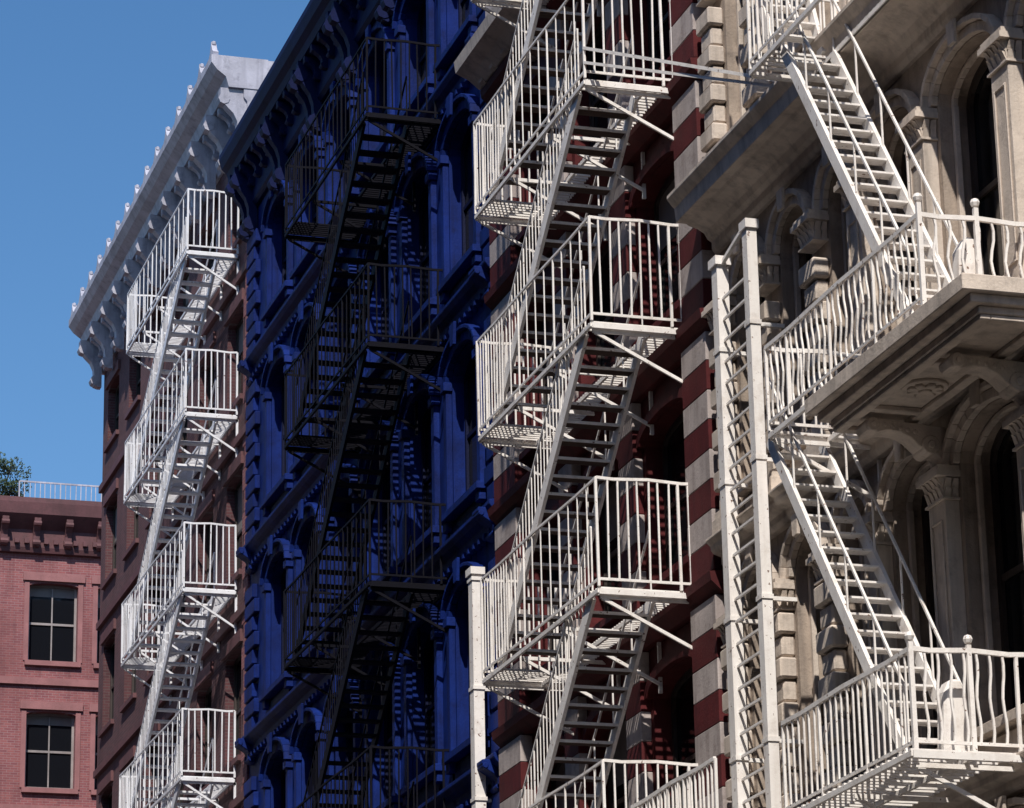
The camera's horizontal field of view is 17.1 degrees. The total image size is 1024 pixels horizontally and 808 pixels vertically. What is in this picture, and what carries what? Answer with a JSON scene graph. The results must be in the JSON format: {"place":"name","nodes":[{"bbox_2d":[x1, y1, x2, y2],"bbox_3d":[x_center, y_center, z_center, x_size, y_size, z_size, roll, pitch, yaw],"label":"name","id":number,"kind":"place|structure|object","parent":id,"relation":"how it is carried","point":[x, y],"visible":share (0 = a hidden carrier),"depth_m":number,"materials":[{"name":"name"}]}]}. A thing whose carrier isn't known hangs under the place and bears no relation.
{"place":"outdoors","nodes":[
{"label":"outdoors","id":0,"kind":"place"},
{"bbox_2d":[0,452,31,496],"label":"tree","id":1,"kind":"object","parent":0,"point":[10,485],"visible":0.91,"depth_m":106.17,"materials":[{"name":"green plant"}]},
{"bbox_2d":[0,0,309,501],"label":"sky","id":2,"kind":"structure","parent":0,"point":[90,89],"materials":[{"name":"blue"}]},
{"bbox_2d":[712,0,1023,807],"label":"stone wall","id":3,"kind":"structure","parent":0,"point":[832,248],"depth_m":40.29,"materials":[{"name":"beige stone"}]},
{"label":"sidewalk","id":4,"kind":"structure","parent":0,"visible":0},
{"bbox_2d":[0,552,100,806],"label":"brick wall","id":5,"kind":"structure","parent":4,"relation":"on","point":[14,567],"depth_m":102.83,"materials":[{"name":"red brick"}]},
{"bbox_2d":[0,572,100,807],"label":"stone trim","id":6,"kind":"structure","parent":5,"relation":"attached to","point":[50,705],"depth_m":102.74,"materials":[{"name":"red stone"}]},
{"bbox_2d":[0,495,101,557],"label":"cornice","id":7,"kind":"structure","parent":5,"relation":"attached to","point":[45,526],"depth_m":103.88,"materials":[{"name":"brown paint"}]},
{"bbox_2d":[18,480,101,501],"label":"roof railing","id":8,"kind":"object","parent":5,"relation":"on","point":[60,484],"visible":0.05,"depth_m":105.98,"materials":[{"name":"white metal"}]},
{"bbox_2d":[25,585,99,789],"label":"window frames","id":9,"kind":"structure","parent":5,"relation":"attached to","point":[74,659],"depth_m":103.09,"materials":[{"name":"wood"}]},
{"bbox_2d":[25,596,99,788],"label":"window glass","id":10,"kind":"object","parent":9,"relation":"in","point":[37,735],"visible":0.16,"depth_m":103.18,"materials":[{"name":"black glass"}]},
{"bbox_2d":[27,588,99,734],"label":"blinds","id":11,"kind":"object","parent":9,"relation":"attached to","point":[54,720],"visible":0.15,"depth_m":103.19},
{"bbox_2d":[96,173,249,807],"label":"brick wall","id":12,"kind":"structure","parent":4,"relation":"on","point":[221,510],"depth_m":80.92,"materials":[{"name":"red brick"}]},
{"bbox_2d":[93,177,246,807],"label":"lintels and sills","id":13,"kind":"object","parent":12,"relation":"attached to","point":[231,645],"visible":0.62,"depth_m":80.53,"materials":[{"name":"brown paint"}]},
{"bbox_2d":[69,41,273,389],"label":"cornice","id":14,"kind":"structure","parent":12,"relation":"attached to","point":[219,98],"depth_m":82.57,"materials":[{"name":"grey paint"}]},
{"bbox_2d":[108,210,242,807],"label":"window frames","id":15,"kind":"structure","parent":12,"relation":"attached to","point":[238,659],"depth_m":80.51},
{"bbox_2d":[110,213,242,807],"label":"window glass","id":16,"kind":"object","parent":15,"relation":"in","point":[211,587],"visible":0.12,"depth_m":78.30,"materials":[{"name":"black glass"}]},
{"bbox_2d":[115,276,242,791],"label":"blinds","id":17,"kind":"object","parent":15,"relation":"attached to","point":[240,487],"visible":0.21,"depth_m":76.77,"materials":[{"name":"fabric"}]},
{"bbox_2d":[119,188,239,807],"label":"fire escape","id":18,"kind":"object","parent":12,"relation":"attached to","point":[171,491],"visible":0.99,"depth_m":76.97,"materials":[{"name":"grey metal"}]},
{"bbox_2d":[241,243,249,807],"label":"corner quoins","id":19,"kind":"object","parent":12,"relation":"attached to","point":[245,577],"visible":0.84,"depth_m":73.40,"materials":[{"name":"brick"}]},
{"bbox_2d":[249,0,495,807],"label":"cast iron wall","id":20,"kind":"structure","parent":4,"relation":"on","point":[485,555],"depth_m":62.80,"materials":[{"name":"blue paint"}]},
{"bbox_2d":[219,0,396,242],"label":"cornice","id":21,"kind":"structure","parent":20,"relation":"attached to","point":[320,48],"depth_m":70.51,"materials":[{"name":"blue paint"}]},
{"bbox_2d":[235,0,499,807],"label":"window hoods and strings","id":22,"kind":"object","parent":20,"relation":"attached to","point":[471,536],"visible":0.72,"depth_m":61.96,"materials":[{"name":"blue paint"}]},
{"bbox_2d":[283,37,454,807],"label":"fire escape","id":23,"kind":"object","parent":20,"relation":"attached to","point":[380,186],"visible":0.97,"depth_m":60.36,"materials":[{"name":"black iron paint"}]},
{"bbox_2d":[244,6,500,807],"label":"quoins","id":24,"kind":"object","parent":20,"relation":"attached to","point":[252,520],"visible":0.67,"depth_m":72.05,"materials":[{"name":"blue paint"}]},
{"bbox_2d":[269,45,487,807],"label":"panels","id":25,"kind":"object","parent":20,"relation":"attached to","point":[463,767],"visible":0.27,"depth_m":59.11,"materials":[{"name":"blue paint"}]},
{"bbox_2d":[281,0,476,807],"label":"window frames","id":26,"kind":"structure","parent":20,"relation":"attached to","point":[425,480],"depth_m":62.20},
{"bbox_2d":[284,0,476,807],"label":"window glass","id":27,"kind":"object","parent":26,"relation":"in","point":[472,373],"visible":0.15,"depth_m":60.61,"materials":[{"name":"black glass"}]},
{"bbox_2d":[465,566,491,807],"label":"downspout","id":28,"kind":"object","parent":20,"relation":"attached to","point":[477,688],"visible":0.77,"depth_m":54.35,"materials":[{"name":"white metal"}]},
{"bbox_2d":[667,0,1023,807],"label":"stone trim","id":29,"kind":"structure","parent":4,"relation":"on","point":[761,156],"depth_m":39.85,"materials":[{"name":"beige stone"}]},
{"bbox_2d":[708,218,802,807],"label":"vertical ladder","id":30,"kind":"object","parent":29,"relation":"attached to","point":[729,484],"visible":1,"depth_m":42.98,"materials":[{"name":"white metal"}]},
{"bbox_2d":[696,0,854,807],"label":"rusticated pilasters","id":31,"kind":"object","parent":29,"relation":"attached to","point":[832,635],"visible":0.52,"depth_m":42.20,"materials":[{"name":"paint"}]},
{"bbox_2d":[696,0,1023,648],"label":"capitals","id":32,"kind":"object","parent":29,"relation":"attached to","point":[998,50],"visible":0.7,"depth_m":39.48,"materials":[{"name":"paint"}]},
{"bbox_2d":[746,0,1023,807],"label":"fire escape","id":33,"kind":"object","parent":29,"relation":"attached to","point":[907,776],"visible":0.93,"depth_m":37.60,"materials":[{"name":"white metal"}]},
{"bbox_2d":[937,679,970,750],"bbox_3d":[4.631,3.325,35.674,0.337,0.860,0.220,4,-19,-16],"label":"white pedestal","id":34,"kind":"object","parent":33,"relation":"on","point":[958,711],"visible":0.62,"depth_m":35.59,"materials":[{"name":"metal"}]},
{"bbox_2d":[762,58,1023,748],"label":"window frames","id":35,"kind":"structure","parent":29,"relation":"attached to","point":[1002,577],"depth_m":38.75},
{"bbox_2d":[913,68,1023,707],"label":"window glass","id":36,"kind":"object","parent":35,"relation":"in","point":[1010,514],"visible":0.01,"depth_m":37.65,"materials":[{"name":"black glass"}]},
{"bbox_2d":[805,273,1023,465],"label":"stone balcony","id":37,"kind":"structure","parent":29,"relation":"attached to","point":[946,343],"depth_m":36.21,"materials":[{"name":"beige stone"}]},
{"bbox_2d":[952,237,983,278],"bbox_3d":[4.850,-1.337,36.127,0.337,0.860,0.220,4,-19,-16],"label":"white pedestal","id":38,"kind":"object","parent":37,"relation":"on","point":[969,257],"visible":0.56,"depth_m":36.09,"materials":[{"name":"stone"}]},
{"bbox_3d":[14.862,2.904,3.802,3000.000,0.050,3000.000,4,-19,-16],"label":"ground","id":39,"kind":"structure","parent":0,"visible":0},
{"bbox_2d":[480,0,723,807],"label":"painted wall","id":40,"kind":"structure","parent":39,"relation":"on","point":[672,666],"depth_m":49.30,"materials":[{"name":"red paint"}]},
{"bbox_2d":[454,0,572,89],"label":"cornice","id":41,"kind":"structure","parent":40,"relation":"attached to","point":[482,55],"depth_m":55.67,"materials":[{"name":"paint"}]},
{"bbox_2d":[485,0,731,807],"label":"cream blocks","id":42,"kind":"structure","parent":40,"relation":"attached to","point":[709,679],"depth_m":47.89,"materials":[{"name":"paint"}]},
{"bbox_2d":[488,0,730,807],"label":"maroon blocks","id":43,"kind":"structure","parent":40,"relation":"attached to","point":[699,381],"depth_m":47.82,"materials":[{"name":"paint"}]},
{"bbox_2d":[536,0,695,807],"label":"window frames","id":44,"kind":"structure","parent":40,"relation":"attached to","point":[682,680],"depth_m":49.93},
{"bbox_2d":[545,179,676,807],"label":"blinds","id":45,"kind":"object","parent":44,"relation":"attached to","point":[666,212],"visible":0.16,"depth_m":49.35,"materials":[{"name":"white fabric"}]},
{"bbox_2d":[541,0,697,807],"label":"window glass","id":46,"kind":"object","parent":44,"relation":"in","point":[684,696],"visible":0.13,"depth_m":48.75,"materials":[{"name":"black glass"}]},
{"bbox_2d":[471,0,773,807],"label":"fire escape","id":47,"kind":"object","parent":40,"relation":"attached to","point":[556,195],"visible":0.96,"depth_m":48.11,"materials":[{"name":"white metal"}]}
]}

